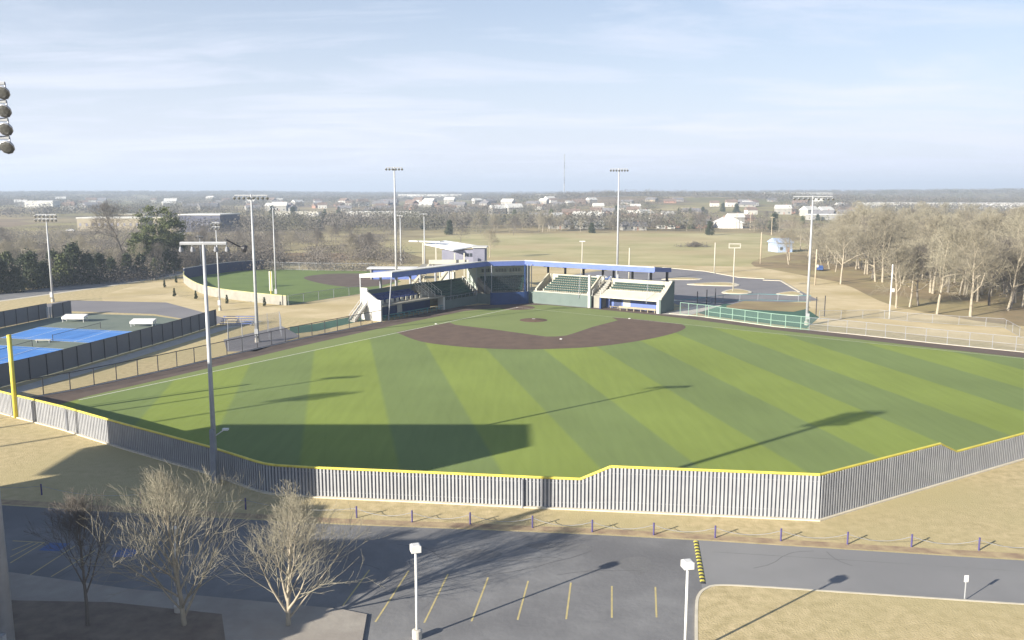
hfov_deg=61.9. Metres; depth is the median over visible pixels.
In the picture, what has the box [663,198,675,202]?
house
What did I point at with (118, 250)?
bare tree
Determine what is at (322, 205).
house
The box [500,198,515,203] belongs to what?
house
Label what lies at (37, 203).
building
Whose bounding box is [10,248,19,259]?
bare tree
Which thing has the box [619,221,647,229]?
house
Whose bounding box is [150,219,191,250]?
pine tree
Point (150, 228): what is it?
pine tree
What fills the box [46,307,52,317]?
court gate
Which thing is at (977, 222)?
bare tree
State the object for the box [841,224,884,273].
bare tree
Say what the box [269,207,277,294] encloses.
floodlight pole
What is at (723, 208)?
cedar
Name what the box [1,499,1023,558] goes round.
soil edge
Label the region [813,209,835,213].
house
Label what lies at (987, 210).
bare tree
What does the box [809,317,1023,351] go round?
outfield foul fence
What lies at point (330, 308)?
grass bank
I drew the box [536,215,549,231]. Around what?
bare tree
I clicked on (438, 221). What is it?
distant woodland
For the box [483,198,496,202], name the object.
house
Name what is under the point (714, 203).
house
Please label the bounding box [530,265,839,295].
straw verge
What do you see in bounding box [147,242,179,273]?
bare tree
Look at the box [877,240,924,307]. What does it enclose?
bare tree
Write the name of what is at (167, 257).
cedar
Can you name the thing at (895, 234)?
bare tree
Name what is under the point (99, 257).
cedar
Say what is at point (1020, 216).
bare tree
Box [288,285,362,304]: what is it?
softball foul fence
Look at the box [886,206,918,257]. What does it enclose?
bare tree
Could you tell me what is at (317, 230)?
bare tree
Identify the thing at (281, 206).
house
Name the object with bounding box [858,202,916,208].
building
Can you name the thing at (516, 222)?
bare tree
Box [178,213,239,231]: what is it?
building
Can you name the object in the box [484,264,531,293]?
backstop net
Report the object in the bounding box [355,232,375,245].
bare tree
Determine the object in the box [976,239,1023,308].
bare tree
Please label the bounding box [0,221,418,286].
thicket
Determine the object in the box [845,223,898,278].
bare tree
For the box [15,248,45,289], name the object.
cedar
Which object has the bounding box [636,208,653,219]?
house
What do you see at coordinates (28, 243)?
bare tree
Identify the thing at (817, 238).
bare tree
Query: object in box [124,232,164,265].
pine tree
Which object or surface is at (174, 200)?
house
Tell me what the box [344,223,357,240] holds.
bare tree
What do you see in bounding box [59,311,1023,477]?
baseball turf
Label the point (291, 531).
bare tree
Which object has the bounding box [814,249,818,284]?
utility pole
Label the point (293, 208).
cedar
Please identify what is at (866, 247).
bare tree
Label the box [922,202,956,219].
bare tree
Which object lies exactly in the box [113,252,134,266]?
bare tree
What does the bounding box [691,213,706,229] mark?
bare tree
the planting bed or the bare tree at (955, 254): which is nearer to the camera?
the planting bed
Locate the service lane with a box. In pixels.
[47,300,227,323]
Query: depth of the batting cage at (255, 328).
148.46 m
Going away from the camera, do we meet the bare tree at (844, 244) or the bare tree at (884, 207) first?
the bare tree at (844, 244)
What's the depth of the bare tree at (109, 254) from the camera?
260.70 m
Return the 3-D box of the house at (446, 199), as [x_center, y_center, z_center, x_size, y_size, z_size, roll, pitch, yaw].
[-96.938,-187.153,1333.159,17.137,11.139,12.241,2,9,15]
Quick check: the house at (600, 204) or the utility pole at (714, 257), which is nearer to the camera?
the utility pole at (714, 257)
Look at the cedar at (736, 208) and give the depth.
906.34 m
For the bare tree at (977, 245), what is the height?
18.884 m
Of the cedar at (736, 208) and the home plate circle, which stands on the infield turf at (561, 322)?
the home plate circle
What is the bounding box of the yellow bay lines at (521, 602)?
[375,571,656,622]
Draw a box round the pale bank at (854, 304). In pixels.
[805,284,1023,348]
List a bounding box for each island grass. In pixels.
[668,277,697,278]
[695,282,732,284]
[725,289,747,292]
[779,291,799,294]
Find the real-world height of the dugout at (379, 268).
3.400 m
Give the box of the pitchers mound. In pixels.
[520,318,546,321]
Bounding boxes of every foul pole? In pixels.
[6,334,17,417]
[269,271,272,293]
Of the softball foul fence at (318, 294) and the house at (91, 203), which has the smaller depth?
the softball foul fence at (318, 294)
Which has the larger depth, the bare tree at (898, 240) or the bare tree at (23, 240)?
the bare tree at (23, 240)
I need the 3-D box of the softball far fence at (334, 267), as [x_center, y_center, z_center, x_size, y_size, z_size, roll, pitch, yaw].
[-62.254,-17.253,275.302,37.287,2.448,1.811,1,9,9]
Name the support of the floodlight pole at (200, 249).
on the dry grass ground at (984, 506)
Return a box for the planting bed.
[11,600,224,639]
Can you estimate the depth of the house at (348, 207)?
1059.79 m
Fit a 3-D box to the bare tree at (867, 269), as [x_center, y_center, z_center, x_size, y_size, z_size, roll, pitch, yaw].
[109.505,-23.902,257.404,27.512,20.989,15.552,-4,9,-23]
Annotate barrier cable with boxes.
[0,486,1023,547]
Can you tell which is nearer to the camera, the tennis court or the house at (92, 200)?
the tennis court
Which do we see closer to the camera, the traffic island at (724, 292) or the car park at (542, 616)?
the car park at (542, 616)
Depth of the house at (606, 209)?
873.39 m
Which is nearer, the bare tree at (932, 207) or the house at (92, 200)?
the bare tree at (932, 207)
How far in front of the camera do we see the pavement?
51.40 m
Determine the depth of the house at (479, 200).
1281.89 m
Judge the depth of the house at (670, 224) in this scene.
585.41 m
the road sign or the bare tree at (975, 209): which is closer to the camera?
the road sign
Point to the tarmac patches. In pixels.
(643, 564)
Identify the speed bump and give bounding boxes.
[694,540,705,583]
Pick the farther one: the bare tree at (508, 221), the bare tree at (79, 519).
the bare tree at (508, 221)
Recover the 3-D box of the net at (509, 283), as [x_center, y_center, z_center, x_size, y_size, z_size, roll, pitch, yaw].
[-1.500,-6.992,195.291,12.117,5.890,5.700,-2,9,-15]
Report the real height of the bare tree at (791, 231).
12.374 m
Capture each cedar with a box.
[0,250,15,273]
[0,255,14,292]
[6,266,28,292]
[11,253,29,276]
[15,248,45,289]
[36,259,58,287]
[44,248,57,267]
[49,253,74,285]
[57,239,93,284]
[76,252,100,283]
[93,251,112,281]
[105,256,121,276]
[119,251,136,278]
[133,252,150,276]
[150,258,162,274]
[157,246,178,272]
[170,249,183,270]
[289,206,295,218]
[443,219,452,234]
[589,223,595,232]
[705,220,714,234]
[719,203,725,211]
[732,203,740,212]
[768,211,778,229]
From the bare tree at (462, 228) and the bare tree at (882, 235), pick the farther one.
the bare tree at (462, 228)
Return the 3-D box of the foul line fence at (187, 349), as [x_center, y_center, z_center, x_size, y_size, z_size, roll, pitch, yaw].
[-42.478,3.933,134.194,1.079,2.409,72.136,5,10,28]
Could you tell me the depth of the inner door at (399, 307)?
176.15 m
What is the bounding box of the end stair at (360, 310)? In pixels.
[349,299,366,321]
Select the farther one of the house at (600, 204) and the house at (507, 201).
the house at (507, 201)
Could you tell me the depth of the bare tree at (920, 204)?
390.18 m
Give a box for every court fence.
[0,303,46,327]
[0,309,216,386]
[52,301,71,317]
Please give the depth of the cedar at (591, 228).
522.82 m
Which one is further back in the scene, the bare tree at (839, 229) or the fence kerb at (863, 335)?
the bare tree at (839, 229)
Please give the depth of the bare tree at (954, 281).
235.57 m
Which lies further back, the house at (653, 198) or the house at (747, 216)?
the house at (653, 198)
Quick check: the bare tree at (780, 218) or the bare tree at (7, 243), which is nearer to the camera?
the bare tree at (7, 243)
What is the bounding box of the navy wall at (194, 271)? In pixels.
[183,260,264,277]
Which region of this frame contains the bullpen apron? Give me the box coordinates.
[663,304,721,315]
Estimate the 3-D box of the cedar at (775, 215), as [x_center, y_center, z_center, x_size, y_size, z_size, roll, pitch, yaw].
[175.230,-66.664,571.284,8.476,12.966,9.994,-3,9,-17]
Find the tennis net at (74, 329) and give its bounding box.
[52,322,100,340]
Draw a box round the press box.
[467,265,529,290]
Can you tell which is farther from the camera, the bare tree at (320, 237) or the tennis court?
the bare tree at (320, 237)
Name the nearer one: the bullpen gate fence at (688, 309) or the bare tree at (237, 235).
the bullpen gate fence at (688, 309)
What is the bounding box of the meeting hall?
[713,216,743,227]
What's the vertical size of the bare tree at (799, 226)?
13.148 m
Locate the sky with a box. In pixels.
[0,0,1023,192]
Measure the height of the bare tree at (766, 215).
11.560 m
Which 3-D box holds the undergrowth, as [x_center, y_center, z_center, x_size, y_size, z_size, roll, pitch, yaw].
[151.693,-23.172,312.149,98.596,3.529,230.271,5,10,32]
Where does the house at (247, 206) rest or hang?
on the ground at (408, 232)
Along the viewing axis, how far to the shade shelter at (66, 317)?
165.68 m
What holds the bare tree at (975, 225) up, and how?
on the woodland floor
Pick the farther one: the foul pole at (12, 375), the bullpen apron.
the bullpen apron
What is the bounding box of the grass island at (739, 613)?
[698,586,1023,639]
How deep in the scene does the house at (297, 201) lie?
1340.85 m
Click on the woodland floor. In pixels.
(952, 306)
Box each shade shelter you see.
[61,314,87,321]
[129,318,155,325]
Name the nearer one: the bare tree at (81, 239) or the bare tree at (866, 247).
the bare tree at (866, 247)
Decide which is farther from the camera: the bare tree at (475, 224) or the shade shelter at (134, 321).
the bare tree at (475, 224)
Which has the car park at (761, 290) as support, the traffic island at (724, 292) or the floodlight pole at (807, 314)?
the traffic island at (724, 292)
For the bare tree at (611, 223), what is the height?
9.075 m
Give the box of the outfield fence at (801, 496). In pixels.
[0,391,1023,521]
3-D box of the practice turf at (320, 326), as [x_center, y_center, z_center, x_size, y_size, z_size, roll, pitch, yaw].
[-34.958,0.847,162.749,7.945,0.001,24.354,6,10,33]
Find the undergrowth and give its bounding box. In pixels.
[811,246,1023,298]
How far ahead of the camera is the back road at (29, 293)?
223.40 m
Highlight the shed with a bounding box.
[767,238,792,251]
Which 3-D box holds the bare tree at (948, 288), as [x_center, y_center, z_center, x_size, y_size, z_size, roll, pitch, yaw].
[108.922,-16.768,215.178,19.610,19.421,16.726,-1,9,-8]
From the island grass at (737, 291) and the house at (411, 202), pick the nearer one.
the island grass at (737, 291)
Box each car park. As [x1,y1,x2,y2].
[2,505,1023,639]
[549,268,817,307]
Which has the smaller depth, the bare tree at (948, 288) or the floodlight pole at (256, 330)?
the floodlight pole at (256, 330)
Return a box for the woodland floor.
[751,247,1023,325]
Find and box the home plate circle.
[499,305,534,309]
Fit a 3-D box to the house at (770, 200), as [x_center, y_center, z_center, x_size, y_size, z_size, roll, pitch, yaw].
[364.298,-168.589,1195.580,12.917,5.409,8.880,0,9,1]
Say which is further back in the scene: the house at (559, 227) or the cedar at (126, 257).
the house at (559, 227)
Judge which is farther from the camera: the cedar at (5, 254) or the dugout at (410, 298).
the cedar at (5, 254)
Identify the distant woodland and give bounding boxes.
[0,188,1023,231]
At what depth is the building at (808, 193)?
2033.68 m
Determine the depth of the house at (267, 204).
1083.37 m
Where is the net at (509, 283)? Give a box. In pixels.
[477,275,526,293]
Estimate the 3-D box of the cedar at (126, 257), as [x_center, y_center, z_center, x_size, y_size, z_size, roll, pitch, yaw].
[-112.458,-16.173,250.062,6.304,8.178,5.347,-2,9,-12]
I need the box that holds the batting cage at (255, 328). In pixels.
[227,312,281,350]
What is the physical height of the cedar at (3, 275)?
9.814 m
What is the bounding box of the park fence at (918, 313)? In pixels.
[819,310,1020,336]
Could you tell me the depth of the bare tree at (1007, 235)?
214.28 m
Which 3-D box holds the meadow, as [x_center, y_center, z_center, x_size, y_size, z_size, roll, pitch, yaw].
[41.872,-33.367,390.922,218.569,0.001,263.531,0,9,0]
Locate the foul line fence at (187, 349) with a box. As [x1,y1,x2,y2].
[16,310,381,397]
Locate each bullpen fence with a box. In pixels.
[676,294,810,306]
[708,305,809,329]
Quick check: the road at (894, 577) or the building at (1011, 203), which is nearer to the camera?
the road at (894, 577)
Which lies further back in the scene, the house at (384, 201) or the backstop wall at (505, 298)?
the house at (384, 201)
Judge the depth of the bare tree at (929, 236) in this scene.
211.27 m
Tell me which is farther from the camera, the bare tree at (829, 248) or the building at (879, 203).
the building at (879, 203)
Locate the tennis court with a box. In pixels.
[0,313,214,387]
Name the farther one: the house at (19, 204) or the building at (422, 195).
the building at (422, 195)
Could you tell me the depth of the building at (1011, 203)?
1037.95 m
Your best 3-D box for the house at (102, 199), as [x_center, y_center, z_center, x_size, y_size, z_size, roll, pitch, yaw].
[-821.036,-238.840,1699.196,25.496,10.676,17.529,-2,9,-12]
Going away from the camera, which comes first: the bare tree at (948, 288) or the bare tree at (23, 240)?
the bare tree at (948, 288)
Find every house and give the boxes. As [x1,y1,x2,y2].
[14,199,27,206]
[61,202,75,209]
[83,201,101,207]
[86,198,97,201]
[97,197,107,202]
[164,198,177,205]
[182,203,196,208]
[197,202,217,209]
[245,204,260,209]
[264,203,271,210]
[271,201,287,210]
[287,204,296,210]
[291,200,303,205]
[317,203,326,208]
[337,205,351,210]
[338,198,349,202]
[356,198,368,205]
[372,200,389,206]
[376,205,393,210]
[405,200,418,203]
[419,201,433,208]
[422,198,436,201]
[437,205,455,208]
[444,197,455,203]
[449,201,466,207]
[472,198,481,203]
[479,201,491,204]
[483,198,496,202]
[489,204,505,213]
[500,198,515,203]
[504,203,523,213]
[526,201,539,205]
[539,198,549,203]
[547,220,570,228]
[549,198,556,202]
[562,209,579,214]
[572,199,585,203]
[574,221,604,228]
[586,197,597,203]
[590,207,601,211]
[592,202,604,207]
[602,207,614,212]
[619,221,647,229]
[620,200,633,203]
[626,206,638,212]
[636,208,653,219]
[645,197,658,201]
[656,220,675,228]
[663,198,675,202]
[673,197,683,201]
[676,219,710,227]
[681,208,701,214]
[709,200,719,206]
[725,199,737,206]
[726,212,745,223]
[741,202,755,206]
[744,206,757,213]
[745,214,754,220]
[767,198,776,201]
[774,204,791,213]
[792,200,808,202]
[799,205,819,215]
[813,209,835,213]
[818,206,833,209]
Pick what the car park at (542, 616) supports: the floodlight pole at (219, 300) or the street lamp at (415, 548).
the street lamp at (415, 548)
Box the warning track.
[33,303,1023,403]
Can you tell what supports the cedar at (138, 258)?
on the dry grass ground at (984, 506)
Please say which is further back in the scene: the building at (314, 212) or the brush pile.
the building at (314, 212)
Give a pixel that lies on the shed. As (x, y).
(774, 249)
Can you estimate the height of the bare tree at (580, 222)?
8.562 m
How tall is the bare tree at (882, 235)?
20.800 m
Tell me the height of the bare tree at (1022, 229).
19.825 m
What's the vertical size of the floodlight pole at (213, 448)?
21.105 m
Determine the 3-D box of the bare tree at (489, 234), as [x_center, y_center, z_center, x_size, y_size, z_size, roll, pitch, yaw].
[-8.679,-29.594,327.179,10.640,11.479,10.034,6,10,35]
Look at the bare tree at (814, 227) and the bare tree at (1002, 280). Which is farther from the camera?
the bare tree at (814, 227)
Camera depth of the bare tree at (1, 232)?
379.40 m
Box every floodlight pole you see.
[0,81,14,639]
[34,214,56,301]
[179,239,247,482]
[195,236,202,264]
[210,222,221,310]
[233,194,268,341]
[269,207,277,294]
[385,167,402,285]
[397,215,403,264]
[420,214,427,276]
[610,168,628,277]
[793,196,833,324]
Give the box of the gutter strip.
[0,273,182,300]
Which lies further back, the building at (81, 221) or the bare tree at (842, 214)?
the building at (81, 221)
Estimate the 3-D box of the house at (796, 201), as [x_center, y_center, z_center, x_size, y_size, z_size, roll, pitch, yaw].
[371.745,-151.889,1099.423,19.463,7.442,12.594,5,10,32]
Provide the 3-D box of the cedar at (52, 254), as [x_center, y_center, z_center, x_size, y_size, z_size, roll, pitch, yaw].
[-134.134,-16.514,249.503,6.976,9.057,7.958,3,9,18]
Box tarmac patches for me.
[295,540,652,574]
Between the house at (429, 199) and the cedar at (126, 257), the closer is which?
the cedar at (126, 257)
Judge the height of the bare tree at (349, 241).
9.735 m
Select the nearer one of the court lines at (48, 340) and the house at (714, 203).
the court lines at (48, 340)
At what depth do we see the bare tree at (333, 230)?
442.16 m
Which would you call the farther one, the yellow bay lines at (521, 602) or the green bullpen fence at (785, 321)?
the green bullpen fence at (785, 321)
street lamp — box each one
[170,526,179,612]
[410,543,421,639]
[579,241,584,271]
[681,558,693,639]
[729,243,740,290]
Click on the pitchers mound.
(533, 320)
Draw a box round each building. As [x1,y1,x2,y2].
[24,201,59,206]
[76,216,152,230]
[152,217,179,230]
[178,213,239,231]
[275,211,321,216]
[345,211,388,216]
[398,194,461,197]
[764,193,832,195]
[805,214,841,219]
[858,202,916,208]
[927,202,1023,208]
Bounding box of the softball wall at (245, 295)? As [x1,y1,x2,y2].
[183,271,286,304]
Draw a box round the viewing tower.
[409,240,487,283]
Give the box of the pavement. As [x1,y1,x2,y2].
[9,572,366,639]
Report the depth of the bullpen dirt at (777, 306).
188.21 m
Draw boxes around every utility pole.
[628,248,629,278]
[714,243,715,272]
[760,232,761,263]
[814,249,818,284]
[888,264,894,318]
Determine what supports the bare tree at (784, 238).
on the woodland floor
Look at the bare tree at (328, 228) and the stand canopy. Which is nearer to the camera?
the stand canopy
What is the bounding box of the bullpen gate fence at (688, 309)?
[680,302,707,316]
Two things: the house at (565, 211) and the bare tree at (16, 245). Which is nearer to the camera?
the bare tree at (16, 245)
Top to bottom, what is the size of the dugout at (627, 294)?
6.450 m
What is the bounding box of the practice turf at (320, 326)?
[290,317,362,332]
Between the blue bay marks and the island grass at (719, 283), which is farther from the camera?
the island grass at (719, 283)
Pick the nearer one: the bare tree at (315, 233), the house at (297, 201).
the bare tree at (315, 233)
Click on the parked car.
(820, 267)
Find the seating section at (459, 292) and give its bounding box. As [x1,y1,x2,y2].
[427,276,478,308]
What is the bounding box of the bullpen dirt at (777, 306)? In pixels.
[726,301,809,311]
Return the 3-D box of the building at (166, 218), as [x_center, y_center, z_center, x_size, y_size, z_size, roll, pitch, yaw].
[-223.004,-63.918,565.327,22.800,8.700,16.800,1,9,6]
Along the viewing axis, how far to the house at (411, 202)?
1161.15 m
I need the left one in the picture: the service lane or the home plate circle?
the service lane
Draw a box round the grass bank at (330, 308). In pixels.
[102,278,359,321]
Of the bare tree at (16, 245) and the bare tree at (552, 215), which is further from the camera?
the bare tree at (552, 215)
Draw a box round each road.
[0,271,182,299]
[693,540,1023,602]
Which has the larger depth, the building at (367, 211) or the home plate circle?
the building at (367, 211)
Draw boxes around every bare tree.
[0,227,14,238]
[0,240,18,257]
[0,242,12,253]
[2,236,18,248]
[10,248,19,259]
[12,237,30,253]
[14,238,39,253]
[16,235,36,250]
[23,486,132,625]
[33,243,58,259]
[53,230,73,244]
[68,234,95,253]
[72,459,277,625]
[84,199,151,254]
[104,247,118,260]
[111,247,123,260]
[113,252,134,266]
[128,242,150,263]
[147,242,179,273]
[175,241,191,262]
[181,235,193,241]
[189,245,207,261]
[194,230,211,245]
[199,225,214,237]
[207,245,222,257]
[214,479,389,625]
[228,230,246,251]
[248,235,267,252]
[262,230,280,247]
[281,230,300,253]
[309,231,322,244]
[310,228,325,246]
[315,231,327,243]
[323,225,333,239]
[326,224,338,240]
[328,228,340,242]
[340,233,361,248]
[341,236,360,255]
[343,242,357,258]
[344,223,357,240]
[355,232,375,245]
[355,233,378,250]
[449,215,460,227]
[452,224,470,241]
[469,218,480,232]
[474,210,484,220]
[476,220,485,231]
[481,229,500,257]
[488,213,499,223]
[504,220,515,232]
[508,217,521,234]
[534,212,547,230]
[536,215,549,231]
[544,215,554,225]
[546,211,555,230]
[551,216,562,229]
[556,213,570,229]
[578,219,583,231]
[603,218,616,227]
[650,216,663,230]
[681,213,695,230]
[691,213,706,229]
[760,211,771,219]
[765,228,797,264]
[770,228,806,259]
[774,215,805,233]
[775,216,784,231]
[789,221,809,249]
[798,221,822,254]
[802,226,828,256]
[803,235,827,264]
[811,231,833,268]
[812,225,883,283]
[818,233,846,265]
[821,209,859,258]
[823,209,868,268]
[824,215,854,257]
[824,236,839,264]
[828,213,916,281]
[832,238,852,271]
[834,207,906,273]
[835,205,864,225]
[838,213,903,277]
[841,204,886,268]
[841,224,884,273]
[843,208,875,265]
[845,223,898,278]
[847,200,869,215]
[854,209,912,281]
[854,215,921,277]
[867,238,963,306]
[873,201,896,217]
[877,225,917,266]
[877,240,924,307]
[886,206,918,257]
[886,217,935,282]
[886,242,954,305]
[892,211,926,241]
[894,211,933,266]
[903,212,963,292]
[905,201,933,218]
[906,217,987,292]
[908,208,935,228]
[909,212,978,293]
[916,224,992,313]
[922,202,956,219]
[922,205,941,216]
[923,216,971,284]
[927,207,990,232]
[927,224,997,295]
[929,213,967,282]
[937,224,1018,316]
[937,236,1007,301]
[944,212,1004,294]
[945,230,1000,294]
[947,237,992,294]
[951,215,995,278]
[953,235,1023,305]
[955,225,997,292]
[957,203,976,220]
[958,211,1021,295]
[961,214,1023,302]
[961,216,1019,289]
[961,219,1023,306]
[964,202,982,219]
[975,206,997,235]
[975,241,1012,293]
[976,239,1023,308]
[981,246,1023,296]
[988,233,1023,310]
[998,205,1023,215]
[998,210,1014,220]
[1001,210,1023,291]
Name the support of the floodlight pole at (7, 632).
on the pavement
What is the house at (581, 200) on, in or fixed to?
on the ground at (408, 232)
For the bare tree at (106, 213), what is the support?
on the dry grass ground at (984, 506)
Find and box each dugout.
[361,278,444,320]
[367,266,417,278]
[599,278,674,313]
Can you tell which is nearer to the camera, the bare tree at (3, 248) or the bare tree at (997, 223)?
the bare tree at (997, 223)
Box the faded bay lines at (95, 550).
[10,541,369,605]
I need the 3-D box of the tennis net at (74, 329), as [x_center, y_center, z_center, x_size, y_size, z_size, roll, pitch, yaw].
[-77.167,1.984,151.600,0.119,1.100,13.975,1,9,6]
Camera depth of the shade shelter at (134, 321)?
160.04 m
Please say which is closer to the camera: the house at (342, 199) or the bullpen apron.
the bullpen apron
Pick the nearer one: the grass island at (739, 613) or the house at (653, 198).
the grass island at (739, 613)
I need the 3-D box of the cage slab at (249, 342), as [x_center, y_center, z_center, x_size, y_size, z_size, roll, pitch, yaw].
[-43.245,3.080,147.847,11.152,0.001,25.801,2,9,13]
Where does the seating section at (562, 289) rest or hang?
on the dry grass ground at (984, 506)
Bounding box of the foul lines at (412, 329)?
[80,308,1014,399]
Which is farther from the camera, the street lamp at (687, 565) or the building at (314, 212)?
the building at (314, 212)
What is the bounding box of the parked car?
[817,265,823,269]
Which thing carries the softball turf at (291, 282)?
on the dry grass ground at (984, 506)
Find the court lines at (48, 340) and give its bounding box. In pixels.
[3,327,124,354]
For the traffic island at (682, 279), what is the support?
on the car park at (761, 290)
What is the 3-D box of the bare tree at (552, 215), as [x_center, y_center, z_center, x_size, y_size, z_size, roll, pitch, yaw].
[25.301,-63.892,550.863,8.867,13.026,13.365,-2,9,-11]
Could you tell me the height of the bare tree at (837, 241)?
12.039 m
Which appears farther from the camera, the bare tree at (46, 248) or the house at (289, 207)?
the house at (289, 207)
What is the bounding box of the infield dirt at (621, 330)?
[397,318,684,348]
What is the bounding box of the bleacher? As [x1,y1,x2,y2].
[219,316,253,325]
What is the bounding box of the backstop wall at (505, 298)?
[477,291,532,304]
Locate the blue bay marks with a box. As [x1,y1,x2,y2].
[40,543,140,556]
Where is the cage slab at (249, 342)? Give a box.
[224,326,297,350]
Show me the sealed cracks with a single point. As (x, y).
(433, 552)
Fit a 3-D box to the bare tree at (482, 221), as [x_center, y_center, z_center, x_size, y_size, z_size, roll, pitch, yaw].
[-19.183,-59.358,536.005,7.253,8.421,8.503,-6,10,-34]
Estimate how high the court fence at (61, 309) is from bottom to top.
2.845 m
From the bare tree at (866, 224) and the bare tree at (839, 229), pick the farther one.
the bare tree at (839, 229)
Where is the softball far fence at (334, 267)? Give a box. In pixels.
[282,262,374,270]
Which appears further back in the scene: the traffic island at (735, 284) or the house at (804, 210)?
the house at (804, 210)
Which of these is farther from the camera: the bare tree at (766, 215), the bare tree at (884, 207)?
the bare tree at (766, 215)
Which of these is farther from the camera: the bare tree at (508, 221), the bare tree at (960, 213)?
the bare tree at (508, 221)
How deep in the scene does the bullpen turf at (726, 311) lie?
174.53 m
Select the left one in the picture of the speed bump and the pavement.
the pavement
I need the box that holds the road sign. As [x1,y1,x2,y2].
[964,575,968,598]
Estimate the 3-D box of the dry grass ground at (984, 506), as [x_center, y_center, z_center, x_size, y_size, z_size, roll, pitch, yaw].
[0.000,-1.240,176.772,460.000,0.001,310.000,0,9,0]
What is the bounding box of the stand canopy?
[359,260,670,320]
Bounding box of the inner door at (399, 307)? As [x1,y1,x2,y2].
[397,304,401,313]
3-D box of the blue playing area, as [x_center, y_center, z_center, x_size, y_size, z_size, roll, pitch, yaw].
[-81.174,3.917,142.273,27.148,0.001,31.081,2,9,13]
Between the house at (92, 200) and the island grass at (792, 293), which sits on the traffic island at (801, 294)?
the island grass at (792, 293)
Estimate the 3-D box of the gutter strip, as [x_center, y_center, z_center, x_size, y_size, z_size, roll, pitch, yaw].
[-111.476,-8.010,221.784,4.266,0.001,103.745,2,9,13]
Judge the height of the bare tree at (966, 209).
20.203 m
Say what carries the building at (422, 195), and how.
on the ground at (408, 232)
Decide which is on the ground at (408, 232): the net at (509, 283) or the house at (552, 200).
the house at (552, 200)
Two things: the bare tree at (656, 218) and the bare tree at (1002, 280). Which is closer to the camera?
the bare tree at (1002, 280)
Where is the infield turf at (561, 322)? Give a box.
[66,305,1020,402]
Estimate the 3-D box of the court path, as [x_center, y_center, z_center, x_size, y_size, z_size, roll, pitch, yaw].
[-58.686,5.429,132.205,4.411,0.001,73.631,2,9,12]
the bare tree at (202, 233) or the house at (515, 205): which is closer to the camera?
the bare tree at (202, 233)
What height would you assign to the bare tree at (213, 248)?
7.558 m
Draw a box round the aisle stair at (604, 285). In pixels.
[592,275,611,307]
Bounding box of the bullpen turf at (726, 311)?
[699,304,818,327]
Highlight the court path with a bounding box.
[4,320,260,392]
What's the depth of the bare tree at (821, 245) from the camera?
279.73 m
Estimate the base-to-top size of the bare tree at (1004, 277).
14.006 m
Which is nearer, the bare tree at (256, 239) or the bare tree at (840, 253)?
the bare tree at (840, 253)
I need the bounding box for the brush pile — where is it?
[674,241,709,246]
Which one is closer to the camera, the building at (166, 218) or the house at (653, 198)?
the building at (166, 218)
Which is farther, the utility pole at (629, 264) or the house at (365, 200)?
the house at (365, 200)
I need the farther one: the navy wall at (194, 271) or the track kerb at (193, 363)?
the navy wall at (194, 271)
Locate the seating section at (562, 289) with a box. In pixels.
[533,273,604,307]
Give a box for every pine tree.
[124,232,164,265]
[131,205,187,262]
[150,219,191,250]
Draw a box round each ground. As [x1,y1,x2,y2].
[0,192,1023,263]
[0,264,1023,559]
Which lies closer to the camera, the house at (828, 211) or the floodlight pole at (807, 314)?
the floodlight pole at (807, 314)
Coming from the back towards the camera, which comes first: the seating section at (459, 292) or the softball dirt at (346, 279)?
the softball dirt at (346, 279)
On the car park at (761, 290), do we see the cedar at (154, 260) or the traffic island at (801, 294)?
the traffic island at (801, 294)
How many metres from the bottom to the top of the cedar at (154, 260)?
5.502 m
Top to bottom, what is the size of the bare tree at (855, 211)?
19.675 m
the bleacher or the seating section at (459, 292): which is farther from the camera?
the seating section at (459, 292)
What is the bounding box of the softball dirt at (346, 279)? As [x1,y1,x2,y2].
[304,273,398,286]
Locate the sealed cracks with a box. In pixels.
[57,536,851,587]
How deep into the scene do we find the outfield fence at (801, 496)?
69.08 m
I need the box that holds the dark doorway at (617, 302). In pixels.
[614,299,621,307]
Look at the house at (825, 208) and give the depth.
832.51 m
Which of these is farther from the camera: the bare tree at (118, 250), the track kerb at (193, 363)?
the bare tree at (118, 250)
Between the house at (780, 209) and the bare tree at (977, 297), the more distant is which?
the house at (780, 209)
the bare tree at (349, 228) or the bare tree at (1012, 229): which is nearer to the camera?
the bare tree at (1012, 229)
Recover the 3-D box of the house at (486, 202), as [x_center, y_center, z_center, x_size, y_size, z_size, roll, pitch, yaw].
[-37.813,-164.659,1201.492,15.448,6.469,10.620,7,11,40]
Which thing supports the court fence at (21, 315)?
on the dry grass ground at (984, 506)
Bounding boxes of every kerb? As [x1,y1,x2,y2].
[30,322,380,397]
[662,267,764,278]
[669,313,1020,351]
[695,584,1023,639]
[767,280,799,291]
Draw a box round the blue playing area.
[0,327,132,363]
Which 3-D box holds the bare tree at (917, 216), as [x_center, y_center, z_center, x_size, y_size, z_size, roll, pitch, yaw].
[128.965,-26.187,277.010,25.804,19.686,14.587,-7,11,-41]
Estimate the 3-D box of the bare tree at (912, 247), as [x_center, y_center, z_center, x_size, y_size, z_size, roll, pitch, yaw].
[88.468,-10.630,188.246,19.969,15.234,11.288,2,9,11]
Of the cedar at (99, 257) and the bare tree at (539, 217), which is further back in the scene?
the bare tree at (539, 217)
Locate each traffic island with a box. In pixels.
[661,277,701,279]
[687,282,738,285]
[721,289,751,293]
[776,291,802,295]
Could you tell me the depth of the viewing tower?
204.36 m
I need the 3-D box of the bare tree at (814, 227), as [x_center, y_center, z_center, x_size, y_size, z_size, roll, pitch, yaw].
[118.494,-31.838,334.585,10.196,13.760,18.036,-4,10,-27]
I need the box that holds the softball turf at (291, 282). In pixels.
[189,269,400,304]
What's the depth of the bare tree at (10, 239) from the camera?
345.83 m
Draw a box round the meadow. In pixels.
[378,233,808,270]

